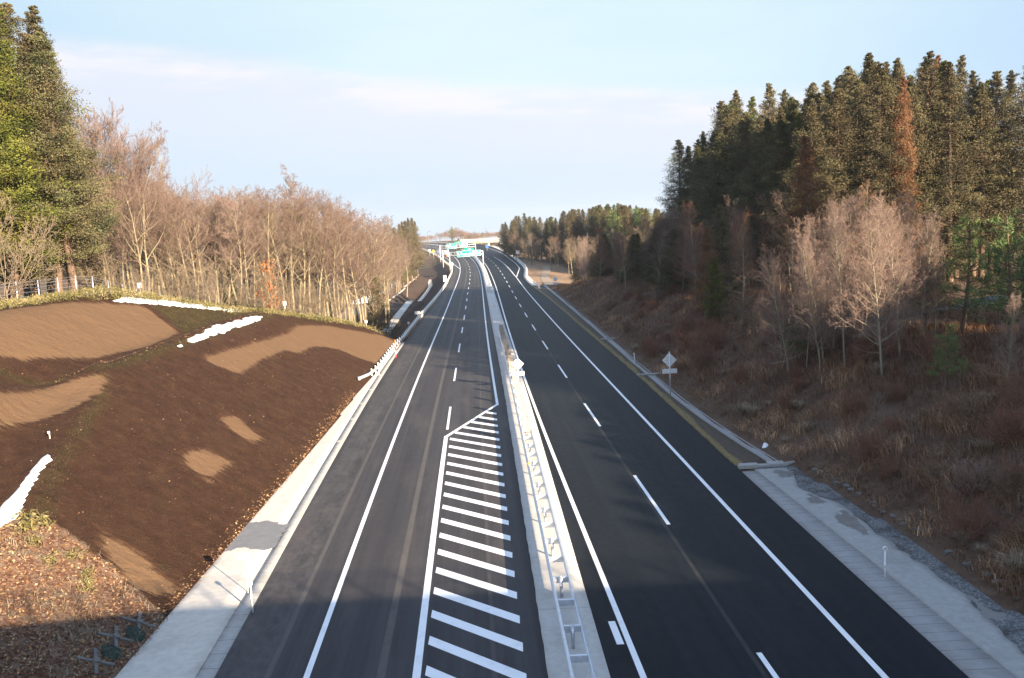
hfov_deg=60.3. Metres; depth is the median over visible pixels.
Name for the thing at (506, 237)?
cedar tree
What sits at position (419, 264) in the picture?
cedar tree
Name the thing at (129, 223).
bare tree
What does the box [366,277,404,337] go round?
dark conifer
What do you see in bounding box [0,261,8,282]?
cedar tree
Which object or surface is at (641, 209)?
cedar tree
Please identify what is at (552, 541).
guardrail
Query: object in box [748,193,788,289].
bare tree
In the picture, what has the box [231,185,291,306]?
bare tree
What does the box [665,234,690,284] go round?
young cedar
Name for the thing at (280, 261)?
bare tree
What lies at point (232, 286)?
bare tree
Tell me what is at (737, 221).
bare tree
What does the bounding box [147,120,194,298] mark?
thin larch
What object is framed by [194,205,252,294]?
bare tree
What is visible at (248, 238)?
bare tree
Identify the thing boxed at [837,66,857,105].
cedar tree
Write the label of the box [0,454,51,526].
snow patch
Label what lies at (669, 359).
warning sign
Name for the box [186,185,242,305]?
bare tree
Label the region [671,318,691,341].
dry bush
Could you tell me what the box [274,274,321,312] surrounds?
leafless bush
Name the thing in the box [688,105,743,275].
cedar tree
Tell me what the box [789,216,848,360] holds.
bare tree
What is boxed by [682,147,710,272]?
cedar tree
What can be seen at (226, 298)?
dark conifer
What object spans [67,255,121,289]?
leafless bush
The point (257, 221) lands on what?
bare tree
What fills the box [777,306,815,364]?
pine tree
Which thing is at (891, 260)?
bare tree
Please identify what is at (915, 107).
cedar tree
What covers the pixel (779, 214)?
bare tree
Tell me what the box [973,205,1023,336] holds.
pine tree
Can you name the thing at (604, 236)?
young cedar
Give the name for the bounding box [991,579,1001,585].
edge stone
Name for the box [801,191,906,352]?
bare tree
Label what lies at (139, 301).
snow patch
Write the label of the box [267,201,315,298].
bare tree
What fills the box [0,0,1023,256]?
sky
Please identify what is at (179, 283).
leafless bush
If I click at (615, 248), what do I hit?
bare tree
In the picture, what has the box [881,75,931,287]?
cedar tree
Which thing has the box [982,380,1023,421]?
dry bush
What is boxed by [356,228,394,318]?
bare tree
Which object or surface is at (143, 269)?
bare tree
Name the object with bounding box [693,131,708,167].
cedar tree
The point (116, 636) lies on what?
slope grid
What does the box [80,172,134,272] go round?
bare tree
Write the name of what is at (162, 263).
bare tree
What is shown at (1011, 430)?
dry bush
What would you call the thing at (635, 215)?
pine tree
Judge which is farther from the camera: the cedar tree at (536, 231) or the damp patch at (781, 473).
the cedar tree at (536, 231)
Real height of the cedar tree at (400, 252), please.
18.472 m
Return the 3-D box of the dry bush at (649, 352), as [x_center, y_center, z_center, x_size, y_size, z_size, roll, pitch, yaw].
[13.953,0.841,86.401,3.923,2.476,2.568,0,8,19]
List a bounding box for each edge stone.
[943,550,953,554]
[961,561,971,566]
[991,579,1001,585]
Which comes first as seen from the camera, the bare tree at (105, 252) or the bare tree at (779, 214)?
the bare tree at (105, 252)
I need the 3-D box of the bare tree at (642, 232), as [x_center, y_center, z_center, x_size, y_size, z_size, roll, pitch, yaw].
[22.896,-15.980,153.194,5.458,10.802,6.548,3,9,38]
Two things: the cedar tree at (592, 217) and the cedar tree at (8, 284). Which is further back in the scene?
the cedar tree at (592, 217)
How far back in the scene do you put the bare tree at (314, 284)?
147.42 m
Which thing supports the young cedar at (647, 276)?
on the embankment
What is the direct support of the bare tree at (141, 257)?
on the hill
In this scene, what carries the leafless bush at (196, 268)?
on the hill
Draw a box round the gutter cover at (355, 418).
[337,375,380,441]
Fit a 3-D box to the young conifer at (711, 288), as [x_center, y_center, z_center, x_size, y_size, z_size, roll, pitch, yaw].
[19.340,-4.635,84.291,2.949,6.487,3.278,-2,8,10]
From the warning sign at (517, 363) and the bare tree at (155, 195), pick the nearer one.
the warning sign at (517, 363)
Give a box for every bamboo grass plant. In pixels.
[6,513,46,534]
[11,509,36,519]
[18,510,56,527]
[23,533,46,546]
[40,550,59,565]
[64,546,89,560]
[77,576,97,593]
[80,565,96,578]
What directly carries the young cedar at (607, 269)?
on the embankment
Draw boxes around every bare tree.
[0,190,64,300]
[57,96,171,285]
[77,181,134,288]
[78,126,219,289]
[78,184,143,289]
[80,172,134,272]
[83,185,170,289]
[90,220,125,286]
[97,179,171,288]
[99,194,151,286]
[102,194,152,288]
[105,175,151,291]
[105,211,151,288]
[108,170,178,292]
[113,194,174,296]
[115,195,184,290]
[117,246,164,284]
[125,180,206,294]
[129,181,214,295]
[129,200,148,290]
[131,188,186,295]
[132,170,167,292]
[132,188,178,295]
[138,219,193,299]
[139,171,169,289]
[147,191,206,300]
[148,217,190,295]
[150,178,204,278]
[152,178,190,293]
[157,186,211,295]
[160,192,243,293]
[164,190,229,299]
[164,193,207,298]
[168,193,216,300]
[173,190,193,295]
[178,196,220,301]
[179,188,242,302]
[181,195,217,279]
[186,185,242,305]
[187,199,242,303]
[193,218,230,293]
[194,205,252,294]
[200,184,258,305]
[200,187,275,306]
[201,193,242,302]
[201,193,262,303]
[202,197,242,298]
[207,189,263,304]
[208,195,271,307]
[209,215,263,307]
[213,218,287,306]
[221,194,284,299]
[225,183,279,307]
[227,193,277,304]
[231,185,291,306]
[232,200,293,300]
[235,186,281,307]
[237,187,302,309]
[241,202,303,311]
[244,179,326,312]
[247,188,280,301]
[250,198,298,308]
[258,198,299,294]
[259,179,344,311]
[259,197,318,310]
[261,262,319,312]
[263,198,292,299]
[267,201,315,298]
[274,199,325,312]
[276,201,334,311]
[278,188,335,311]
[278,217,324,314]
[279,184,345,316]
[292,197,332,318]
[295,212,329,315]
[295,229,346,317]
[298,192,367,314]
[298,210,325,310]
[301,203,366,318]
[311,213,323,311]
[312,192,342,316]
[312,200,368,314]
[314,199,377,320]
[315,215,367,317]
[317,200,372,323]
[320,203,383,316]
[327,208,383,322]
[328,209,370,320]
[328,211,363,319]
[331,209,386,320]
[331,219,359,324]
[332,212,390,326]
[340,208,413,326]
[341,215,392,327]
[344,252,393,327]
[349,218,399,331]
[356,213,401,322]
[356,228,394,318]
[366,224,402,328]
[368,226,414,314]
[368,229,408,322]
[369,221,417,316]
[388,235,404,301]
[392,238,413,295]
[396,237,416,290]
[396,241,415,296]
[407,231,422,262]
[447,229,466,238]
[507,233,521,260]
[515,238,529,256]
[516,239,529,262]
[523,233,533,257]
[525,234,537,263]
[529,237,541,265]
[545,236,563,271]
[546,237,560,268]
[549,236,564,265]
[560,236,576,272]
[563,239,577,274]
[566,245,577,260]
[568,234,580,269]
[569,237,585,257]
[572,241,588,277]
[573,240,592,279]
[575,234,590,279]
[575,248,591,278]
[579,245,593,280]
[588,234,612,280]
[588,244,599,278]
[590,225,615,259]
[602,216,639,284]
[602,227,615,271]
[603,230,626,272]
[607,218,635,288]
[627,216,652,257]
[638,219,665,273]
[641,217,667,267]
[641,217,672,276]
[648,203,699,280]
[662,209,698,288]
[664,206,680,230]
[671,231,689,273]
[673,200,728,301]
[673,224,706,286]
[681,243,704,301]
[682,217,720,292]
[708,206,757,293]
[717,209,747,268]
[721,219,761,285]
[722,195,762,287]
[741,249,828,389]
[747,243,790,347]
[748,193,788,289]
[751,255,802,366]
[764,189,794,288]
[765,223,837,354]
[781,209,854,353]
[787,256,830,366]
[788,230,846,369]
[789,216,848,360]
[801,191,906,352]
[807,195,856,336]
[808,213,862,367]
[813,200,868,348]
[824,189,886,328]
[826,188,867,337]
[827,199,920,375]
[830,190,910,334]
[837,187,886,329]
[843,251,910,367]
[857,200,913,337]
[866,195,938,354]
[867,188,921,330]
[872,199,925,329]
[890,202,945,327]
[900,231,956,333]
[901,216,950,340]
[905,206,954,332]
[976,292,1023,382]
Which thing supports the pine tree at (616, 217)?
on the ground at (434, 270)
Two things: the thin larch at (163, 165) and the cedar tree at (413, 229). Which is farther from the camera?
the cedar tree at (413, 229)
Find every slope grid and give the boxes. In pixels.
[76,648,114,674]
[97,625,133,646]
[122,611,155,631]
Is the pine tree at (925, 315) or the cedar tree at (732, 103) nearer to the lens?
the pine tree at (925, 315)
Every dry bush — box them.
[603,302,615,310]
[621,318,636,333]
[622,289,632,300]
[634,336,671,356]
[636,337,647,350]
[640,336,655,348]
[645,298,659,309]
[652,342,670,354]
[670,330,700,355]
[670,360,687,371]
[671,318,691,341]
[674,312,701,333]
[685,324,720,356]
[685,343,722,365]
[686,346,714,370]
[692,316,718,334]
[700,324,732,350]
[726,361,753,383]
[739,294,770,314]
[748,315,788,339]
[755,335,771,345]
[771,389,804,412]
[791,375,811,389]
[799,332,825,353]
[825,390,870,417]
[828,316,851,332]
[836,424,890,467]
[850,325,883,355]
[874,454,899,479]
[875,330,917,358]
[880,413,906,434]
[882,382,904,403]
[884,383,912,402]
[897,330,968,362]
[913,325,953,351]
[934,449,995,500]
[936,487,1005,545]
[962,397,1023,447]
[970,455,1023,502]
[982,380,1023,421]
[984,454,1023,494]
[986,368,1023,408]
[987,408,1023,443]
[995,516,1023,546]
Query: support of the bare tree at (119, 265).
on the hill
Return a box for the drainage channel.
[383,279,431,336]
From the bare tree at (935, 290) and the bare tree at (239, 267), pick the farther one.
the bare tree at (239, 267)
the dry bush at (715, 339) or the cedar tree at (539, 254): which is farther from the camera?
the cedar tree at (539, 254)
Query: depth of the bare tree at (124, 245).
84.75 m
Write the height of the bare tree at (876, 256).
10.415 m
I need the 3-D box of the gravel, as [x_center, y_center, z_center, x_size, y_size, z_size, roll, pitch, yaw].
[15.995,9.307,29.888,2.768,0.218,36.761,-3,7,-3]
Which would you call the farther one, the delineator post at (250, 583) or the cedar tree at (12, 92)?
the cedar tree at (12, 92)
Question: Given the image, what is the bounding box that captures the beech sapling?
[250,259,290,310]
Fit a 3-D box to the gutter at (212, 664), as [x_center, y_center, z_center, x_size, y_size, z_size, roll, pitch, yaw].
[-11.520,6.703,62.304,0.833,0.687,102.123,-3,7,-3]
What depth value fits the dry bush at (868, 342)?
55.82 m
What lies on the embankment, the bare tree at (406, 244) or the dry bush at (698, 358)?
the dry bush at (698, 358)
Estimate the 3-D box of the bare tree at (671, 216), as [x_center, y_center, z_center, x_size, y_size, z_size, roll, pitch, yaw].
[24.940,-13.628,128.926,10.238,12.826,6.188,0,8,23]
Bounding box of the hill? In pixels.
[0,292,407,677]
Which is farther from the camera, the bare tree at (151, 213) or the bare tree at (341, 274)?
the bare tree at (341, 274)
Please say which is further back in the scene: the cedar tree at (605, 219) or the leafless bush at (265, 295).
the cedar tree at (605, 219)
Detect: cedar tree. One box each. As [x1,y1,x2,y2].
[0,2,89,295]
[0,4,82,298]
[0,31,127,291]
[0,38,72,261]
[0,41,63,297]
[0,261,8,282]
[0,266,29,299]
[7,37,82,294]
[9,5,118,295]
[46,80,95,289]
[63,133,121,290]
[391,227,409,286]
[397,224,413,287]
[400,221,418,284]
[406,218,419,281]
[409,218,424,279]
[413,221,425,276]
[498,224,505,249]
[500,223,511,252]
[501,225,510,256]
[505,222,518,256]
[506,216,521,248]
[507,221,519,255]
[516,216,522,255]
[520,213,527,254]
[520,218,530,257]
[522,219,531,250]
[523,217,541,259]
[529,220,543,260]
[530,219,541,260]
[537,217,543,259]
[538,222,547,261]
[540,222,551,262]
[541,216,554,262]
[541,217,552,262]
[548,218,563,264]
[549,217,564,262]
[557,211,566,261]
[559,214,576,266]
[561,209,578,259]
[562,209,586,257]
[575,209,587,258]
[577,209,584,234]
[583,206,598,259]
[584,208,591,236]
[586,205,608,244]
[592,209,612,251]
[592,210,611,247]
[610,209,623,230]
[615,204,631,236]
[621,205,632,238]
[622,205,635,233]
[635,208,644,232]
[639,210,653,237]
[653,140,689,232]
[653,211,658,230]
[664,139,702,234]
[668,146,698,276]
[677,136,709,264]
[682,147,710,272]
[684,131,721,272]
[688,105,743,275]
[691,99,740,279]
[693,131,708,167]
[696,136,722,270]
[699,100,727,270]
[713,115,762,282]
[715,111,764,282]
[726,114,782,288]
[731,89,743,262]
[741,118,775,287]
[746,106,795,285]
[746,107,794,291]
[747,96,759,275]
[752,83,781,173]
[754,98,859,262]
[755,100,803,283]
[757,97,813,233]
[762,136,841,298]
[773,113,806,288]
[776,89,790,113]
[778,92,854,287]
[782,117,833,275]
[790,82,820,142]
[804,89,888,269]
[815,80,852,272]
[823,74,843,115]
[823,79,889,252]
[834,63,936,258]
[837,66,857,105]
[837,71,857,180]
[841,61,907,202]
[852,52,887,275]
[852,96,928,283]
[856,54,872,78]
[872,74,953,285]
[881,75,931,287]
[883,61,892,81]
[887,59,921,273]
[888,57,904,82]
[907,51,978,275]
[907,79,929,271]
[908,61,988,281]
[911,63,929,118]
[916,60,956,180]
[923,64,980,279]
[933,55,942,77]
[934,94,990,277]
[936,81,1023,278]
[954,55,970,110]
[954,70,1010,276]
[964,70,1023,273]
[975,66,1023,245]
[975,80,1003,252]
[978,70,1023,270]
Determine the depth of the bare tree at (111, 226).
87.20 m
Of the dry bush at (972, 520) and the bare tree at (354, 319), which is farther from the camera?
the bare tree at (354, 319)
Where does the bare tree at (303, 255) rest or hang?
on the ground at (434, 270)
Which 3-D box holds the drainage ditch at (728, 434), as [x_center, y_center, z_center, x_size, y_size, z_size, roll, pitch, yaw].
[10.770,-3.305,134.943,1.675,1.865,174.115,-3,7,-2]
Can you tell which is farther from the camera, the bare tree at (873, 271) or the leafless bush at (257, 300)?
the leafless bush at (257, 300)
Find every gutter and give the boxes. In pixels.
[195,342,404,677]
[742,471,1015,677]
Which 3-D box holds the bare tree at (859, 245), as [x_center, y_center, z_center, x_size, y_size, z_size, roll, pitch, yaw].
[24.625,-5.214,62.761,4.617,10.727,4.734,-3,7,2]
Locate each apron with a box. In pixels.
[115,343,400,677]
[755,467,1023,677]
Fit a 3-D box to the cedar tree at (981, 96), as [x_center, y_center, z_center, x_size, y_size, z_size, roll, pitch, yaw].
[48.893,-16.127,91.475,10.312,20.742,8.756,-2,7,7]
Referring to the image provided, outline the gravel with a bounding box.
[758,466,1023,653]
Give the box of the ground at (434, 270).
[0,214,1023,470]
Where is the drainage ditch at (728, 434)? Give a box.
[543,285,777,460]
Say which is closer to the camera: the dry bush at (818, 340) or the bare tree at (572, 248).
the dry bush at (818, 340)
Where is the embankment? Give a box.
[542,264,1023,615]
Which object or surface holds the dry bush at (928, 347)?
on the embankment
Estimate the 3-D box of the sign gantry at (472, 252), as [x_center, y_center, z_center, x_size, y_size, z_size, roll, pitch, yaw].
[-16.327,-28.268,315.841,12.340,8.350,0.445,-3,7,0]
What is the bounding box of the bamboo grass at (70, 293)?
[0,285,386,335]
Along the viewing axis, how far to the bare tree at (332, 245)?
119.74 m
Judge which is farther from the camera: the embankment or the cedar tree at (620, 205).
the cedar tree at (620, 205)
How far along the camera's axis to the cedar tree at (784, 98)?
132.55 m
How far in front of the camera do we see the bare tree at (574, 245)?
280.13 m
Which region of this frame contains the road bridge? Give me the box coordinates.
[460,238,500,244]
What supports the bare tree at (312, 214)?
on the hill
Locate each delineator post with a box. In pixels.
[248,581,253,612]
[882,546,887,577]
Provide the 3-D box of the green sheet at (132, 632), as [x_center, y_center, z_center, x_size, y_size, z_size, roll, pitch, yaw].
[-13.104,10.301,30.701,0.600,0.579,0.720,-3,7,0]
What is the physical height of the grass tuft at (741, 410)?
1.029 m
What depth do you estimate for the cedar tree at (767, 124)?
104.77 m
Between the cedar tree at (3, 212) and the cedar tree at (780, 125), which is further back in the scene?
the cedar tree at (780, 125)
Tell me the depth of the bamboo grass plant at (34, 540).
32.13 m
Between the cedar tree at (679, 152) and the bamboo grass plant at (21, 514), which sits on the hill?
the bamboo grass plant at (21, 514)
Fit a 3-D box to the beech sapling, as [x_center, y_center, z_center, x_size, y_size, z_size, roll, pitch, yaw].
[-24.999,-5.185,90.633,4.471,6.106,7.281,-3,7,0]
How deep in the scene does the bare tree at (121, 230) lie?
85.50 m
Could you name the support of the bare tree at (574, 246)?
on the ground at (434, 270)
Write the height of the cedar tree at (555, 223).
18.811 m
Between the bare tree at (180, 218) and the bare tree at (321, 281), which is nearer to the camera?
the bare tree at (180, 218)
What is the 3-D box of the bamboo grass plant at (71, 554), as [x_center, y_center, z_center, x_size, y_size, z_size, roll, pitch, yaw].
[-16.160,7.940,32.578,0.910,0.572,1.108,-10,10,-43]
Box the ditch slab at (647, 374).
[637,373,658,375]
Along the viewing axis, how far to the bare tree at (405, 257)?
249.66 m
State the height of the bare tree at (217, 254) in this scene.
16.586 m
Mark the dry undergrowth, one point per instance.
(971, 342)
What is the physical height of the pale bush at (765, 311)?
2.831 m
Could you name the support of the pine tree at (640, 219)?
on the ground at (434, 270)
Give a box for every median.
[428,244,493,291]
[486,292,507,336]
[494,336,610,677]
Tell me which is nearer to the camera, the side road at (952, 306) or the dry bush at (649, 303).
the side road at (952, 306)
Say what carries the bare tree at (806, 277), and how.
on the embankment
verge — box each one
[488,245,535,284]
[532,285,742,466]
[534,285,765,463]
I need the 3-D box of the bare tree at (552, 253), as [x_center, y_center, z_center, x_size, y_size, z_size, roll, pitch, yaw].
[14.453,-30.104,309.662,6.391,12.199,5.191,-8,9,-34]
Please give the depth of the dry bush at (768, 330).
69.08 m
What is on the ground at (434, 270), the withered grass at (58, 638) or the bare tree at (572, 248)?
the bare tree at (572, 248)
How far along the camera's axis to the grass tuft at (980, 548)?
33.63 m
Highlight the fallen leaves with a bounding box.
[0,314,353,677]
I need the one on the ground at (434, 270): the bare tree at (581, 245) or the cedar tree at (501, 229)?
the cedar tree at (501, 229)
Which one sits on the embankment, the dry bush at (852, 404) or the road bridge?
the dry bush at (852, 404)
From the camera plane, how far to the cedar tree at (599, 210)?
302.03 m
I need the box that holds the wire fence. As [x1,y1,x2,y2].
[0,276,192,299]
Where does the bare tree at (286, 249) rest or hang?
on the ground at (434, 270)
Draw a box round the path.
[541,266,555,284]
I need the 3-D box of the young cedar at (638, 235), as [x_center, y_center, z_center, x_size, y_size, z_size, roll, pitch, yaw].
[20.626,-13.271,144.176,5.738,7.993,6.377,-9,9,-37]
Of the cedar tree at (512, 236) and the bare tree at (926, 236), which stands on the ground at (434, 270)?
the cedar tree at (512, 236)
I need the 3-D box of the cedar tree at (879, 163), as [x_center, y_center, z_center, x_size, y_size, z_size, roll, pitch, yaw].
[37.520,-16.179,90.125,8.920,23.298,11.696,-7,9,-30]
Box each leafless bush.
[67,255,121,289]
[87,260,147,289]
[128,262,158,293]
[144,257,193,296]
[152,264,202,299]
[184,261,220,301]
[189,255,254,303]
[220,282,255,306]
[241,289,275,307]
[248,271,289,308]
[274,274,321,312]
[295,286,317,313]
[296,283,338,317]
[311,280,364,319]
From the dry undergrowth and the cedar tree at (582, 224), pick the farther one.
the cedar tree at (582, 224)
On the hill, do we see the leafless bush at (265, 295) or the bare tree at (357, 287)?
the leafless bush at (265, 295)
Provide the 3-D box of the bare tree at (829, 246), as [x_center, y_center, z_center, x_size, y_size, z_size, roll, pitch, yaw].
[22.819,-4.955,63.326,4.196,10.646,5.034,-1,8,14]
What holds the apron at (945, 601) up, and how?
on the ground at (434, 270)
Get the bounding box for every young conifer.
[683,226,727,313]
[692,203,744,302]
[700,257,726,319]
[718,264,748,323]
[723,217,761,331]
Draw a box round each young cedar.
[567,255,584,282]
[586,252,594,277]
[587,243,616,276]
[589,234,618,274]
[597,240,618,275]
[612,259,626,282]
[614,234,653,281]
[624,233,647,278]
[636,227,658,271]
[638,228,669,276]
[640,241,660,284]
[650,229,692,292]
[652,260,673,291]
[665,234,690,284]
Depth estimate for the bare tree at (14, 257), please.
61.36 m
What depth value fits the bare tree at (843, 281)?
59.34 m
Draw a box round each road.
[214,244,547,677]
[338,280,396,318]
[426,242,968,677]
[828,295,1017,321]
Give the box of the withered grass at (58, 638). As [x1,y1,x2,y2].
[0,521,157,677]
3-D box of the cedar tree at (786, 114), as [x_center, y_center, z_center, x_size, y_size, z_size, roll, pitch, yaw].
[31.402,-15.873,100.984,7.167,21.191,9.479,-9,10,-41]
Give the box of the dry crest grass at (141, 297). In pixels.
[1,286,361,323]
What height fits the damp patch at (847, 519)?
0.003 m
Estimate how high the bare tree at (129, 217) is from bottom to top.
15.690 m
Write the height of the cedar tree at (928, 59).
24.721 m
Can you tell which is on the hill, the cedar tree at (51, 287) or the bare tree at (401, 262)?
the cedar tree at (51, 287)
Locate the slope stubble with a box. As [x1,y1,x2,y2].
[0,295,394,606]
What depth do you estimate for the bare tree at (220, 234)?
99.61 m
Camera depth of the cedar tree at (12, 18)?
77.04 m
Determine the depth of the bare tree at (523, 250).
345.71 m
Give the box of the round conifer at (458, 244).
[454,238,461,250]
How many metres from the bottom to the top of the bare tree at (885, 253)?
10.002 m
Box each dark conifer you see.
[219,267,246,305]
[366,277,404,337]
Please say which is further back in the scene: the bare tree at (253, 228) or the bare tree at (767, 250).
the bare tree at (253, 228)
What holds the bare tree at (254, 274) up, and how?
on the hill
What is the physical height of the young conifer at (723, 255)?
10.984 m
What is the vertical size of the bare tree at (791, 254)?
9.790 m
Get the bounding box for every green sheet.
[100,643,122,660]
[125,626,145,641]
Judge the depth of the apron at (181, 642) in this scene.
33.96 m
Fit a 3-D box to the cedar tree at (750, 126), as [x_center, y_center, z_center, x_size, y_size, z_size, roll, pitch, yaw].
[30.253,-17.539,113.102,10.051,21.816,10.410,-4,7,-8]
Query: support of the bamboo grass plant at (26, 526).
on the hill
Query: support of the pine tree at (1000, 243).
on the embankment
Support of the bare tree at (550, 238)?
on the ground at (434, 270)
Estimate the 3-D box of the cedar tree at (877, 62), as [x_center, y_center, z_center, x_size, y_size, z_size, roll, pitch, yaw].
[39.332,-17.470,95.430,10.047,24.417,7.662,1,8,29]
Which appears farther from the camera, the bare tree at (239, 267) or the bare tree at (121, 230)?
the bare tree at (239, 267)
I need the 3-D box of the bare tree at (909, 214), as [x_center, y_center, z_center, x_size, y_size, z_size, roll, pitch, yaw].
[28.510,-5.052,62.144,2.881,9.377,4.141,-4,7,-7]
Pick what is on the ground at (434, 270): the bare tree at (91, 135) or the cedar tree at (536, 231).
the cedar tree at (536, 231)
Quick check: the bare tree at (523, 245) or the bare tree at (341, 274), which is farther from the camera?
the bare tree at (523, 245)
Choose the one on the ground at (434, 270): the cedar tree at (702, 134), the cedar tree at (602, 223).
the cedar tree at (602, 223)
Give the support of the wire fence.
on the hill
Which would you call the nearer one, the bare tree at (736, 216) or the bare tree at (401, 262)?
the bare tree at (736, 216)
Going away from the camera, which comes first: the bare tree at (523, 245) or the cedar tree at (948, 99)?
the cedar tree at (948, 99)
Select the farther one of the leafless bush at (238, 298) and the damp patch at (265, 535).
the leafless bush at (238, 298)
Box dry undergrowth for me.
[549,269,1023,608]
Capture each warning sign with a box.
[511,357,523,377]
[662,352,676,397]
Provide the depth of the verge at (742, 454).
58.95 m
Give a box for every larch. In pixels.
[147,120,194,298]
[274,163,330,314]
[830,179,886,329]
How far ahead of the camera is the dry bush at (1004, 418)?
39.29 m
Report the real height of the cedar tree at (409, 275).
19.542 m
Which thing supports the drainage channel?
on the ground at (434, 270)
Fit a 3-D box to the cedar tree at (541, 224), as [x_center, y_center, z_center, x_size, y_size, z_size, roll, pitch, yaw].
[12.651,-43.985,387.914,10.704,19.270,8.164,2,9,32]
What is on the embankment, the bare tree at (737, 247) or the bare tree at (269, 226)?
the bare tree at (737, 247)
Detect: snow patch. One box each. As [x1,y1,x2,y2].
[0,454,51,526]
[113,297,233,311]
[178,316,261,346]
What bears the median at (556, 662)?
on the ground at (434, 270)
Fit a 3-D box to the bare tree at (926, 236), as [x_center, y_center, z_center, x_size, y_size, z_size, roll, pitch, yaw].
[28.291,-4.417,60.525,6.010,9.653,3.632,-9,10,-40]
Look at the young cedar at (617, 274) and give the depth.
148.51 m
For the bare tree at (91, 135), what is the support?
on the hill
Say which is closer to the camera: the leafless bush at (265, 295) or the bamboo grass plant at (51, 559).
the bamboo grass plant at (51, 559)
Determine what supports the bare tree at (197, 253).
on the hill
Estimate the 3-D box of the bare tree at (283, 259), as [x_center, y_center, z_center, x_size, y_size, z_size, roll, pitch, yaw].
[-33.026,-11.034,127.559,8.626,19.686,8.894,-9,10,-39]
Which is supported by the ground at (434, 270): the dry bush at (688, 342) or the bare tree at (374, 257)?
the bare tree at (374, 257)
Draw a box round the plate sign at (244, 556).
[238,552,250,592]
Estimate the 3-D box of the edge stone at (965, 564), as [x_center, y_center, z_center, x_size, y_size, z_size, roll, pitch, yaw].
[17.184,8.507,33.331,0.307,0.140,0.247,-14,5,-13]
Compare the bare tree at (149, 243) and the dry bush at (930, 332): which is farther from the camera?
the bare tree at (149, 243)
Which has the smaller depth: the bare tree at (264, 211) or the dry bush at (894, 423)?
the dry bush at (894, 423)
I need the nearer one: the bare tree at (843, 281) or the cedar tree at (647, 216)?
the bare tree at (843, 281)
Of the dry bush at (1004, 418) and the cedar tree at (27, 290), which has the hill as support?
the cedar tree at (27, 290)
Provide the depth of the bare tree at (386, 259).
143.19 m
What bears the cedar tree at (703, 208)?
on the embankment
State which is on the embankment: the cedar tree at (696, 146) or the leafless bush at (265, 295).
the cedar tree at (696, 146)
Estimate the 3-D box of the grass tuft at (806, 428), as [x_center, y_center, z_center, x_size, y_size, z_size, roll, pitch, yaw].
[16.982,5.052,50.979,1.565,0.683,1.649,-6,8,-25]
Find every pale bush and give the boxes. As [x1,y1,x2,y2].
[733,297,762,324]
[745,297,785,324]
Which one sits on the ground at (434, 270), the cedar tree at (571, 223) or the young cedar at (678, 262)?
the cedar tree at (571, 223)
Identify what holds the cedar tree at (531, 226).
on the ground at (434, 270)
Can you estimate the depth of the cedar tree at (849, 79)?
99.25 m
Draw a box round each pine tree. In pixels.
[603,210,615,234]
[609,212,626,255]
[629,208,644,246]
[630,207,637,228]
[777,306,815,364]
[835,267,878,337]
[902,253,953,329]
[922,208,1007,331]
[923,322,973,390]
[954,213,1023,351]
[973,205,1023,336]
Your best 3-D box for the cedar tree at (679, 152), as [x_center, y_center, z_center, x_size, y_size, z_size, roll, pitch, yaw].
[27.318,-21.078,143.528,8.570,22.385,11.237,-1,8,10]
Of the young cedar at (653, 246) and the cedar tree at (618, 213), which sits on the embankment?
the young cedar at (653, 246)
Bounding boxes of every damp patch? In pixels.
[224,520,290,551]
[773,470,794,477]
[807,494,825,502]
[834,510,868,534]
[966,595,1007,623]
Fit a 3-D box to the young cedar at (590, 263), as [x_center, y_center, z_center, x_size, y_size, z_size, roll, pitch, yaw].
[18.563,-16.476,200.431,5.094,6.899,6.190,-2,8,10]
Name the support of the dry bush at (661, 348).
on the embankment
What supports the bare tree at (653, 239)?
on the embankment
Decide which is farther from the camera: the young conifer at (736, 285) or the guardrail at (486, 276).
the guardrail at (486, 276)
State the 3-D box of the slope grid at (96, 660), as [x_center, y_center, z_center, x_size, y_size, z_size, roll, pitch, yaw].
[-13.390,10.355,28.387,1.220,0.160,1.220,27,7,-33]
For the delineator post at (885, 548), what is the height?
1.383 m
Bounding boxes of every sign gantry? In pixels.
[439,242,475,262]
[449,248,483,271]
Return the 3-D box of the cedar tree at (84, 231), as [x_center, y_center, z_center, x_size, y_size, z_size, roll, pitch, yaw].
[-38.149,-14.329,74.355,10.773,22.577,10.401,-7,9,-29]
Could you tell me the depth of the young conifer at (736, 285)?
80.06 m
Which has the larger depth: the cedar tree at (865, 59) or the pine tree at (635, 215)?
the pine tree at (635, 215)
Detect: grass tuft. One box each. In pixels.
[726,401,757,414]
[741,404,762,416]
[792,399,808,409]
[799,420,817,431]
[867,362,885,373]
[963,437,994,453]
[971,542,989,553]
[986,542,1023,574]
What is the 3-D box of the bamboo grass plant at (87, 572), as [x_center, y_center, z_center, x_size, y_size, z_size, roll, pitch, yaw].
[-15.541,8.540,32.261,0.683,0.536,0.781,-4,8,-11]
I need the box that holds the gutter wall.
[737,460,794,468]
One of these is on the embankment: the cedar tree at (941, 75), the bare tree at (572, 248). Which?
the cedar tree at (941, 75)
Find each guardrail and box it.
[358,278,448,380]
[425,249,452,277]
[462,249,490,288]
[498,325,596,677]
[526,267,539,286]
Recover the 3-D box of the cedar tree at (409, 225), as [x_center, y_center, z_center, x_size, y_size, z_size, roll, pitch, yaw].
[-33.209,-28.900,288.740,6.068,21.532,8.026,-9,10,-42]
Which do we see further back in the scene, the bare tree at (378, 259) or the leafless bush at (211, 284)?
the bare tree at (378, 259)
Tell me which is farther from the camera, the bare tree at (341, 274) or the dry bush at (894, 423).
the bare tree at (341, 274)
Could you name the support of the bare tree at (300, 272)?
on the hill
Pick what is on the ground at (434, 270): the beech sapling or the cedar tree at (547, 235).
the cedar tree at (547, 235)

